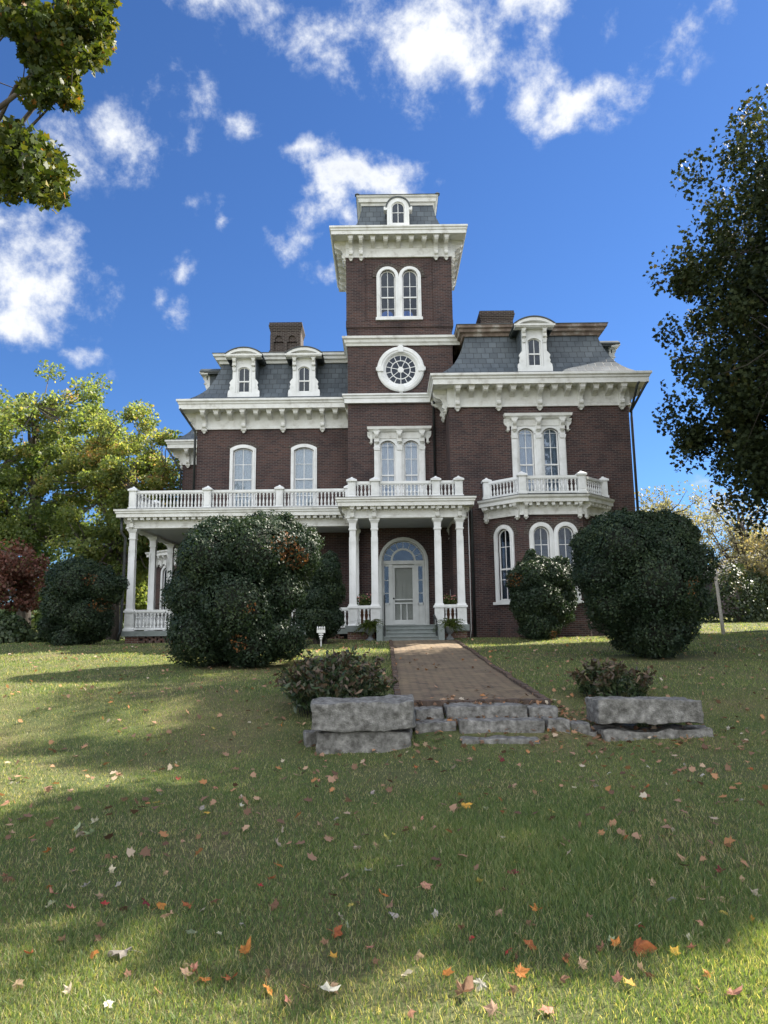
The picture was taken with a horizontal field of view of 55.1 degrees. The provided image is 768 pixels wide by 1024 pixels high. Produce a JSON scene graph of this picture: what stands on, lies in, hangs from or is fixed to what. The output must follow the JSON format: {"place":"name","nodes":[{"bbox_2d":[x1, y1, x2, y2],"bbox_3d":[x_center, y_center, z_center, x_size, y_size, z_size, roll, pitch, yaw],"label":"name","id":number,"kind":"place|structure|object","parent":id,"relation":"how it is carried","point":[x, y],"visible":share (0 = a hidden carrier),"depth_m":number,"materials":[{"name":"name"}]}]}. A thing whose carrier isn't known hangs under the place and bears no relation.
{"place":"outdoors","nodes":[
{"label":"outdoors","id":0,"kind":"place"},
{"bbox_2d":[0,616,767,1023],"bbox_3d":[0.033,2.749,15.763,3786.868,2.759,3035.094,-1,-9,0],"label":"ground","id":1,"kind":"structure","parent":0,"point":[250,730],"depth_m":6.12,"materials":[{"name":"plant"}]},
{"bbox_2d":[2,874,15,883],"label":"fallen leaf","id":2,"kind":"object","parent":1,"relation":"on","point":[9,878],"visible":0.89,"depth_m":4.62,"materials":[{"name":"plant"}]},
{"bbox_2d":[8,978,23,989],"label":"fallen leaf","id":3,"kind":"object","parent":1,"relation":"on","point":[18,982],"visible":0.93,"depth_m":3.26,"materials":[{"name":"plant"}]},
{"bbox_2d":[0,610,40,642],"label":"hedge shrub","id":4,"kind":"object","parent":1,"relation":"on","point":[12,628],"visible":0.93,"depth_m":30.73,"materials":[{"name":"green plant"}]},
{"bbox_2d":[0,537,50,612],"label":"red tree","id":5,"kind":"object","parent":1,"relation":"on","point":[16,572],"visible":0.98,"depth_m":33.62,"materials":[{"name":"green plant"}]},
{"bbox_2d":[0,0,122,213],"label":"maple tree","id":6,"kind":"object","parent":1,"relation":"on","point":[63,46],"visible":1,"depth_m":9.05,"materials":[{"name":"green plant"}]},
{"bbox_2d":[0,360,131,639],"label":"broad tree","id":7,"kind":"object","parent":1,"relation":"on","point":[36,453],"visible":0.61,"depth_m":41.92,"materials":[{"name":"green plant"}]},
{"bbox_2d":[61,982,71,994],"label":"fallen leaf","id":8,"kind":"object","parent":1,"relation":"on","point":[66,988],"visible":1,"depth_m":3.21,"materials":[{"name":"plant"}]},
{"bbox_2d":[34,615,102,642],"bbox_3d":[-13.485,4.874,31.633,2.648,1.698,2.287,-1,-9,0],"label":"hedge shrub","id":9,"kind":"object","parent":1,"relation":"on","point":[42,640],"visible":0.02,"depth_m":30.84,"materials":[{"name":"green plant"}]},
{"bbox_2d":[34,554,129,645],"bbox_3d":[-10.291,2.990,24.983,2.692,3.173,2.799,-7,-11,33],"label":"boxwood","id":10,"kind":"object","parent":1,"relation":"on","point":[82,599],"visible":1,"depth_m":24.31,"materials":[{"name":"green plant"}]},
{"bbox_2d":[84,828,93,834],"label":"fallen leaf","id":11,"kind":"object","parent":1,"relation":"on","point":[89,832],"visible":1,"depth_m":5.38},
{"bbox_2d":[89,949,99,959],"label":"fallen leaf","id":12,"kind":"object","parent":1,"relation":"on","point":[93,953],"visible":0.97,"depth_m":3.56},
{"bbox_2d":[96,919,105,926],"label":"fallen leaf","id":13,"kind":"object","parent":1,"relation":"on","point":[100,923],"visible":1,"depth_m":3.90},
{"bbox_2d":[19,399,182,639],"bbox_3d":[-14.353,0.490,40.482,8.463,13.847,8.458,-5,-10,23],"label":"broad tree","id":14,"kind":"object","parent":1,"relation":"on","point":[109,470],"visible":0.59,"depth_m":39.56,"materials":[{"name":"green plant"}]},
{"bbox_2d":[103,997,112,1007],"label":"fallen leaf","id":15,"kind":"object","parent":1,"relation":"on","point":[106,1005],"visible":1,"depth_m":3.11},
{"bbox_2d":[106,864,115,873],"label":"fallen leaf","id":16,"kind":"object","parent":1,"relation":"on","point":[111,868],"visible":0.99,"depth_m":4.75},
{"bbox_2d":[108,947,141,958],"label":"fallen leaf","id":17,"kind":"object","parent":1,"relation":"on","point":[122,953],"visible":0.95,"depth_m":3.56,"materials":[{"name":"plant"}]},
{"bbox_2d":[124,968,131,978],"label":"fallen leaf","id":18,"kind":"object","parent":1,"relation":"on","point":[127,972],"visible":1,"depth_m":3.36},
{"bbox_2d":[102,544,179,619],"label":"broad tree","id":19,"kind":"object","parent":1,"relation":"on","point":[143,607],"depth_m":50.47,"materials":[{"name":"green plant"}]},
{"bbox_2d":[152,902,165,909],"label":"fallen leaf","id":20,"kind":"object","parent":1,"relation":"on","point":[159,904],"visible":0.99,"depth_m":4.13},
{"bbox_2d":[161,908,176,917],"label":"fallen leaf","id":21,"kind":"object","parent":1,"relation":"on","point":[164,915],"visible":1,"depth_m":3.99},
{"bbox_2d":[180,966,192,976],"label":"fallen leaf","id":22,"kind":"object","parent":1,"relation":"on","point":[184,971],"visible":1,"depth_m":3.37,"materials":[{"name":"plant"}]},
{"bbox_2d":[181,900,192,907],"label":"fallen leaf","id":23,"kind":"object","parent":1,"relation":"on","point":[187,904],"visible":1,"depth_m":4.12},
{"bbox_2d":[185,929,196,937],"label":"fallen leaf","id":24,"kind":"object","parent":1,"relation":"on","point":[191,931],"visible":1,"depth_m":3.78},
{"bbox_2d":[190,961,197,972],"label":"fallen leaf","id":25,"kind":"object","parent":1,"relation":"on","point":[195,965],"visible":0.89,"depth_m":3.42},
{"bbox_2d":[223,972,237,979],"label":"fallen leaf","id":26,"kind":"object","parent":1,"relation":"on","point":[227,977],"visible":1,"depth_m":3.31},
{"bbox_2d":[158,509,324,668],"bbox_3d":[-3.276,1.737,16.538,3.332,3.622,3.475,7,-12,-41],"label":"boxwood","id":27,"kind":"object","parent":1,"relation":"on","point":[231,597],"visible":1,"depth_m":15.58,"materials":[{"name":"green plant"}]},
{"bbox_2d":[236,936,250,960],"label":"fallen leaf","id":28,"kind":"object","parent":1,"relation":"on","point":[246,947],"visible":1,"depth_m":3.58,"materials":[{"name":"plant"}]},
{"bbox_2d":[263,984,272,994],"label":"fallen leaf","id":29,"kind":"object","parent":1,"relation":"on","point":[268,989],"visible":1,"depth_m":3.21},
{"bbox_2d":[263,969,274,977],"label":"fallen leaf","id":30,"kind":"object","parent":1,"relation":"on","point":[268,973],"visible":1,"depth_m":3.36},
{"bbox_2d":[270,898,283,910],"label":"fallen leaf","id":31,"kind":"object","parent":1,"relation":"on","point":[275,903],"visible":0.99,"depth_m":4.13,"materials":[{"name":"plant"}]},
{"bbox_2d":[302,727,321,746],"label":"stone block","id":32,"kind":"structure","parent":1,"relation":"on","point":[310,736],"depth_m":9.30,"materials":[{"name":"stone"}]},
{"bbox_2d":[294,550,346,643],"bbox_3d":[-2.019,2.738,23.442,1.682,3.097,1.963,-1,-9,0],"label":"boxwood","id":33,"kind":"object","parent":1,"relation":"on","point":[320,607],"visible":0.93,"depth_m":22.95,"materials":[{"name":"green plant"}]},
{"bbox_2d":[317,626,324,645],"bbox_3d":[-1.873,3.724,21.891,0.254,0.640,0.058,-1,-9,0],"label":"garden sign","id":34,"kind":"object","parent":1,"relation":"on","point":[321,630],"visible":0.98,"depth_m":21.91,"materials":[{"name":"white paint"}]},
{"bbox_2d":[318,981,340,991],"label":"fallen leaf","id":35,"kind":"object","parent":1,"relation":"on","point":[327,987],"visible":1,"depth_m":3.18,"materials":[{"name":"plant"}]},
{"bbox_2d":[326,980,338,993],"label":"fallen leaf","id":36,"kind":"object","parent":1,"relation":"on","point":[332,984],"visible":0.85,"depth_m":3.21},
{"bbox_2d":[326,925,342,938],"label":"fallen leaf","id":37,"kind":"object","parent":1,"relation":"on","point":[337,931],"visible":0.97,"depth_m":3.78,"materials":[{"name":"plant"}]},
{"bbox_2d":[273,645,399,720],"bbox_3d":[-0.693,2.484,10.746,1.627,1.101,1.522,7,-12,-39],"label":"peony","id":38,"kind":"object","parent":1,"relation":"on","point":[333,676],"visible":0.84,"depth_m":10.53,"materials":[{"name":"green plant"}]},
{"bbox_2d":[318,730,412,753],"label":"stone block","id":39,"kind":"structure","parent":1,"relation":"on","point":[355,741],"depth_m":8.96,"materials":[{"name":"stone"}]},
{"bbox_2d":[309,694,413,731],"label":"stone block","id":40,"kind":"structure","parent":39,"relation":"on","point":[377,713],"depth_m":8.95,"materials":[{"name":"stone"}]},
{"bbox_2d":[365,628,374,640],"bbox_3d":[-0.452,4.027,24.117,0.380,0.470,0.374,-1,-9,0],"label":"urn","id":41,"kind":"object","parent":1,"relation":"on","point":[369,638],"visible":0.68,"depth_m":24.02,"materials":[{"name":"stone"}]},
{"bbox_2d":[351,619,389,635],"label":"fern","id":42,"kind":"object","parent":41,"relation":"in","point":[369,624],"visible":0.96,"depth_m":23.89,"materials":[{"name":"green plant"}]},
{"bbox_2d":[113,192,651,643],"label":"mansion","id":43,"kind":"structure","parent":1,"relation":"on","point":[409,456],"depth_m":28.66,"materials":[{"name":"red brick"}]},
{"bbox_2d":[159,566,166,609],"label":"window","id":44,"kind":"structure","parent":43,"relation":"in","point":[165,572],"depth_m":37.56,"materials":[{"name":"white paint"}]},
{"bbox_2d":[227,441,259,506],"bbox_3d":[-5.797,-1.359,30.265,1.400,3.205,0.255,-1,-9,0],"label":"window","id":45,"kind":"structure","parent":43,"relation":"in","point":[242,476],"depth_m":30.35,"materials":[{"name":"white paint"}]},
{"bbox_2d":[288,440,320,505],"bbox_3d":[-3.287,-1.389,30.264,1.400,3.205,0.253,-1,-9,0],"label":"window","id":46,"kind":"structure","parent":43,"relation":"in","point":[303,460],"depth_m":30.36,"materials":[{"name":"white paint"}]},
{"bbox_2d":[357,591,370,622],"bbox_3d":[-0.681,3.339,25.622,0.999,1.212,0.807,-1,-9,0],"label":"geranium pot","id":47,"kind":"object","parent":43,"relation":"on","point":[364,601],"visible":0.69,"depth_m":25.51,"materials":[{"name":"ceramic"}]},
{"bbox_2d":[384,595,385,636],"bbox_3d":[0.022,3.506,24.500,0.057,1.528,1.120,-1,-9,0],"label":"handrail","id":48,"kind":"object","parent":43,"relation":"on","point":[384,617],"visible":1,"depth_m":24.05,"materials":[{"name":"black metal"}]},
{"bbox_2d":[373,263,424,320],"bbox_3d":[0.611,-9.066,30.311,2.156,2.525,0.250,-1,-9,0],"label":"window","id":49,"kind":"structure","parent":43,"relation":"in","point":[405,304],"depth_m":30.36,"materials":[{"name":"white paint"}]},
{"bbox_2d":[367,426,430,495],"bbox_3d":[0.624,-1.724,29.116,2.560,3.410,0.534,-1,-9,0],"label":"window","id":50,"kind":"structure","parent":43,"relation":"in","point":[402,461],"depth_m":29.20,"materials":[{"name":"white paint"}]},
{"bbox_2d":[376,345,425,392],"bbox_3d":[0.676,-5.770,29.757,2.000,2.000,0.235,-1,-9,0],"label":"oculus window","id":51,"kind":"structure","parent":43,"relation":"in","point":[400,369],"depth_m":29.78,"materials":[{"name":"white paint"}]},
{"bbox_2d":[379,537,429,624],"bbox_3d":[0.757,2.680,28.525,1.920,3.398,0.420,-1,-9,0],"label":"doorway","id":52,"kind":"structure","parent":43,"relation":"in","point":[403,570],"depth_m":28.53,"materials":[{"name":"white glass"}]},
{"bbox_2d":[443,594,456,618],"bbox_3d":[2.358,3.374,25.626,0.996,1.073,0.796,-1,-9,0],"label":"geranium pot","id":53,"kind":"object","parent":43,"relation":"on","point":[448,599],"visible":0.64,"depth_m":25.51,"materials":[{"name":"ceramic"}]},
{"bbox_2d":[491,520,517,604],"bbox_3d":[4.329,1.788,26.341,0.240,3.025,1.200,8,-13,-44],"label":"window","id":54,"kind":"structure","parent":43,"relation":"in","point":[506,550],"depth_m":26.43,"materials":[{"name":"white paint"}]},
{"bbox_2d":[503,412,572,493],"bbox_3d":[5.796,-2.041,27.537,2.560,3.410,0.534,-1,-9,0],"label":"window","id":55,"kind":"structure","parent":43,"relation":"in","point":[546,458],"depth_m":27.61,"materials":[{"name":"white paint"}]},
{"bbox_2d":[524,517,583,602],"bbox_3d":[5.971,1.678,25.780,2.060,3.025,0.240,-1,-9,0],"label":"window","id":56,"kind":"structure","parent":43,"relation":"in","point":[557,537],"depth_m":25.94,"materials":[{"name":"white paint"}]},
{"bbox_2d":[0,531,765,632],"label":"woodland","id":57,"kind":"object","parent":1,"relation":"on","point":[35,615],"visible":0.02,"depth_m":87.59,"materials":[{"name":"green plant"}]},
{"bbox_2d":[0,632,767,869],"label":"leaf litter","id":58,"kind":"object","parent":1,"relation":"on","point":[145,851],"visible":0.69,"depth_m":8.30,"materials":[{"name":"plant"}]},
{"bbox_2d":[401,969,412,976],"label":"fallen leaf","id":59,"kind":"object","parent":1,"relation":"on","point":[407,971],"visible":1,"depth_m":3.31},
{"bbox_2d":[407,1009,415,1018],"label":"fallen leaf","id":60,"kind":"object","parent":1,"relation":"on","point":[411,1012],"visible":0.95,"depth_m":2.97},
{"bbox_2d":[414,949,423,960],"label":"fallen leaf","id":61,"kind":"object","parent":1,"relation":"on","point":[419,954],"visible":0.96,"depth_m":3.50,"materials":[{"name":"plant"}]},
{"bbox_2d":[416,881,432,888],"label":"fallen leaf","id":62,"kind":"object","parent":1,"relation":"on","point":[427,885],"visible":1,"depth_m":4.49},
{"bbox_2d":[413,705,443,719],"bbox_3d":[0.598,2.836,9.940,0.408,0.440,0.480,0,-9,-3],"label":"step stone","id":63,"kind":"object","parent":1,"relation":"on","point":[425,712],"visible":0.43,"depth_m":9.75,"materials":[{"name":"stone"}]},
{"bbox_2d":[414,719,455,734],"bbox_3d":[0.655,2.921,9.514,0.557,0.454,0.397,0,-9,-4],"label":"step stone","id":64,"kind":"object","parent":1,"relation":"on","point":[424,726],"visible":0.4,"depth_m":9.38,"materials":[{"name":"stone"}]},
{"bbox_2d":[442,967,454,978],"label":"fallen leaf","id":65,"kind":"object","parent":1,"relation":"on","point":[449,971],"visible":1,"depth_m":3.31,"materials":[{"name":"plant"}]},
{"bbox_2d":[445,627,454,639],"bbox_3d":[2.148,3.994,24.118,0.380,0.470,0.374,-1,-9,0],"label":"urn","id":66,"kind":"object","parent":1,"relation":"on","point":[448,631],"visible":0.73,"depth_m":24.01,"materials":[{"name":"stone"}]},
{"bbox_2d":[430,618,467,633],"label":"fern","id":67,"kind":"object","parent":66,"relation":"in","point":[451,624],"visible":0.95,"depth_m":23.99,"materials":[{"name":"green plant"}]},
{"bbox_2d":[454,975,473,995],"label":"fallen leaf","id":68,"kind":"object","parent":1,"relation":"on","point":[467,985],"visible":1,"depth_m":3.15,"materials":[{"name":"plant"}]},
{"bbox_2d":[459,803,472,808],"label":"fallen leaf","id":69,"kind":"object","parent":1,"relation":"on","point":[466,805],"visible":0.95,"depth_m":6.35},
{"bbox_2d":[389,640,550,707],"bbox_3d":[1.251,3.447,16.915,2.212,0.876,13.733,-1,-9,0],"label":"path edging","id":70,"kind":"object","parent":1,"relation":"on","point":[531,690],"visible":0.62,"depth_m":11.11,"materials":[{"name":"brick"}]},
{"bbox_2d":[473,974,486,991],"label":"fallen leaf","id":71,"kind":"object","parent":1,"relation":"on","point":[481,984],"visible":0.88,"depth_m":3.21,"materials":[{"name":"plant"}]},
{"bbox_2d":[444,702,526,719],"bbox_3d":[1.365,2.817,9.913,1.101,0.481,0.485,-1,-9,0],"label":"step stone","id":72,"kind":"object","parent":1,"relation":"on","point":[465,710],"visible":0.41,"depth_m":9.72,"materials":[{"name":"stone"}]},
{"bbox_2d":[483,999,504,1017],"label":"fallen leaf","id":73,"kind":"object","parent":1,"relation":"on","point":[491,1007],"visible":1,"depth_m":2.98,"materials":[{"name":"plant"}]},
{"bbox_2d":[460,735,539,744],"bbox_3d":[1.427,2.926,9.125,0.983,0.290,0.371,-1,-9,-1],"label":"step stone","id":74,"kind":"object","parent":1,"relation":"on","point":[492,740],"visible":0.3,"depth_m":8.97,"materials":[{"name":"stone"}]},
{"bbox_2d":[456,716,544,732],"bbox_3d":[1.495,2.895,9.481,1.119,0.480,0.430,-1,-9,0],"label":"step stone","id":75,"kind":"object","parent":1,"relation":"on","point":[500,724],"visible":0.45,"depth_m":9.32,"materials":[{"name":"stone"}]},
{"bbox_2d":[508,985,519,996],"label":"fallen leaf","id":76,"kind":"object","parent":1,"relation":"on","point":[513,989],"visible":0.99,"depth_m":3.17,"materials":[{"name":"plant"}]},
{"bbox_2d":[507,962,529,977],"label":"fallen leaf","id":77,"kind":"object","parent":1,"relation":"on","point":[521,969],"visible":0.97,"depth_m":3.32,"materials":[{"name":"plant"}]},
{"bbox_2d":[524,939,537,949],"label":"fallen leaf","id":78,"kind":"object","parent":1,"relation":"on","point":[531,944],"visible":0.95,"depth_m":3.62,"materials":[{"name":"plant"}]},
{"bbox_2d":[505,548,578,639],"bbox_3d":[5.166,2.704,24.150,2.406,3.092,2.518,-1,-9,0],"label":"boxwood","id":79,"kind":"object","parent":1,"relation":"on","point":[544,595],"visible":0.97,"depth_m":23.55,"materials":[{"name":"green plant"}]},
{"bbox_2d":[526,703,559,716],"bbox_3d":[2.135,2.826,9.912,0.422,0.458,0.405,-1,-9,3],"label":"step stone","id":80,"kind":"object","parent":1,"relation":"on","point":[533,710],"visible":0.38,"depth_m":9.76,"materials":[{"name":"stone"}]},
{"bbox_2d":[538,1004,554,1020],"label":"fallen leaf","id":81,"kind":"object","parent":1,"relation":"on","point":[545,1008],"visible":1,"depth_m":2.98,"materials":[{"name":"plant"}]},
{"bbox_2d":[542,717,568,732],"bbox_3d":[2.221,2.896,9.528,0.314,0.470,0.377,-1,-9,0],"label":"step stone","id":82,"kind":"object","parent":1,"relation":"on","point":[559,723],"visible":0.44,"depth_m":9.39,"materials":[{"name":"stone"}]},
{"bbox_2d":[560,975,569,982],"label":"fallen leaf","id":83,"kind":"object","parent":1,"relation":"on","point":[563,978],"visible":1,"depth_m":3.25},
{"bbox_2d":[568,719,588,734],"bbox_3d":[2.527,2.953,9.695,0.278,0.405,0.418,0,-9,-5],"label":"step stone","id":84,"kind":"object","parent":1,"relation":"on","point":[580,726],"visible":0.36,"depth_m":9.54,"materials":[{"name":"stone"}]},
{"bbox_2d":[578,956,587,968],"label":"fallen leaf","id":85,"kind":"object","parent":1,"relation":"on","point":[581,962],"visible":0.95,"depth_m":3.42,"materials":[{"name":"plant"}]},
{"bbox_2d":[589,727,596,735],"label":"stone block","id":86,"kind":"structure","parent":1,"relation":"on","point":[591,732],"depth_m":9.56,"materials":[{"name":"stone"}]},
{"bbox_2d":[595,941,604,952],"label":"fallen leaf","id":87,"kind":"object","parent":1,"relation":"on","point":[601,946],"visible":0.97,"depth_m":3.58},
{"bbox_2d":[565,656,655,697],"bbox_3d":[3.485,2.558,11.252,1.413,0.718,1.078,-1,-9,0],"label":"shrub","id":88,"kind":"object","parent":1,"relation":"on","point":[603,682],"visible":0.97,"depth_m":11.06,"materials":[{"name":"green plant"}]},
{"bbox_2d":[610,936,621,946],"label":"fallen leaf","id":89,"kind":"object","parent":1,"relation":"on","point":[616,940],"visible":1,"depth_m":3.63,"materials":[{"name":"plant"}]},
{"bbox_2d":[612,970,622,987],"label":"fallen leaf","id":90,"kind":"object","parent":1,"relation":"on","point":[617,977],"visible":0.99,"depth_m":3.27,"materials":[{"name":"plant"}]},
{"bbox_2d":[624,977,637,987],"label":"fallen leaf","id":91,"kind":"object","parent":1,"relation":"on","point":[630,981],"visible":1,"depth_m":3.22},
{"bbox_2d":[623,937,656,957],"bbox_3d":[1.233,2.119,3.565,0.173,0.050,0.126,-20,8,12],"label":"fallen leaf","id":92,"kind":"object","parent":1,"relation":"on","point":[642,944],"visible":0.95,"depth_m":3.56,"materials":[{"name":"plant"}]},
{"bbox_2d":[637,960,645,971],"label":"fallen leaf","id":93,"kind":"object","parent":1,"relation":"on","point":[640,965],"visible":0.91,"depth_m":3.35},
{"bbox_2d":[567,506,722,658],"bbox_3d":[6.053,1.688,17.358,3.430,3.662,3.843,-1,-9,0],"label":"boxwood","id":94,"kind":"object","parent":1,"relation":"on","point":[640,579],"visible":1,"depth_m":16.43,"materials":[{"name":"green plant"}]},
{"bbox_2d":[592,725,714,740],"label":"stone block","id":95,"kind":"structure","parent":1,"relation":"on","point":[628,733],"depth_m":9.47,"materials":[{"name":"stone"}]},
{"bbox_2d":[586,696,702,726],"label":"stone block","id":96,"kind":"structure","parent":95,"relation":"on","point":[629,711],"depth_m":9.45,"materials":[{"name":"stone"}]},
{"bbox_2d":[669,946,680,954],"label":"fallen leaf","id":97,"kind":"object","parent":1,"relation":"on","point":[673,950],"visible":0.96,"depth_m":3.52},
{"bbox_2d":[634,480,725,561],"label":"pale tree","id":98,"kind":"object","parent":1,"relation":"on","point":[665,503],"visible":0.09,"depth_m":51.46,"materials":[{"name":"beige plant"}]},
{"bbox_2d":[642,84,767,538],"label":"maple tree","id":99,"kind":"object","parent":1,"relation":"on","point":[741,399],"visible":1,"depth_m":21.91,"materials":[{"name":"green plant"}]},
{"bbox_2d":[714,573,724,634],"bbox_3d":[11.750,3.256,25.805,0.236,2.273,0.156,-1,-9,0],"label":"lawn post","id":100,"kind":"object","parent":1,"relation":"on","point":[719,607],"visible":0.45,"depth_m":25.75,"materials":[{"name":"grey wood"}]},
{"bbox_2d":[699,489,767,606],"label":"bare tree","id":101,"kind":"object","parent":1,"relation":"on","point":[732,537],"visible":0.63,"depth_m":50.02,"materials":[{"name":"yellow plant"}]},
{"bbox_2d":[726,986,742,994],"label":"fallen leaf","id":102,"kind":"object","parent":1,"relation":"on","point":[738,990],"visible":1,"depth_m":3.12,"materials":[{"name":"plant"}]},
{"bbox_2d":[702,562,767,622],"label":"hedge shrub","id":103,"kind":"object","parent":1,"relation":"on","point":[741,605],"visible":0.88,"depth_m":43.16,"materials":[{"name":"green plant"}]},
{"bbox_2d":[705,551,767,616],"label":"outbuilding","id":104,"kind":"structure","parent":1,"relation":"on","point":[711,587],"depth_m":61.90,"materials":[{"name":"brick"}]},
{"bbox_2d":[726,511,767,598],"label":"forked tree","id":105,"kind":"object","parent":1,"relation":"on","point":[762,569],"visible":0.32,"depth_m":46.70,"materials":[{"name":"yellow plant"}]},
{"bbox_2d":[739,565,767,620],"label":"hedge shrub","id":106,"kind":"object","parent":1,"relation":"on","point":[764,579],"visible":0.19,"depth_m":45.48,"materials":[{"name":"green plant"}]},
{"bbox_2d":[749,887,761,895],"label":"fallen leaf","id":107,"kind":"object","parent":1,"relation":"on","point":[755,891],"visible":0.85,"depth_m":4.25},
{"bbox_2d":[0,0,767,599],"label":"sky","id":108,"kind":"structure","parent":0,"point":[218,150],"materials":[{"name":"blue"}]},
{"bbox_2d":[393,640,537,699],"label":"path","id":109,"kind":"structure","parent":0,"point":[455,674],"depth_m":13.93,"materials":[{"name":"brick"}]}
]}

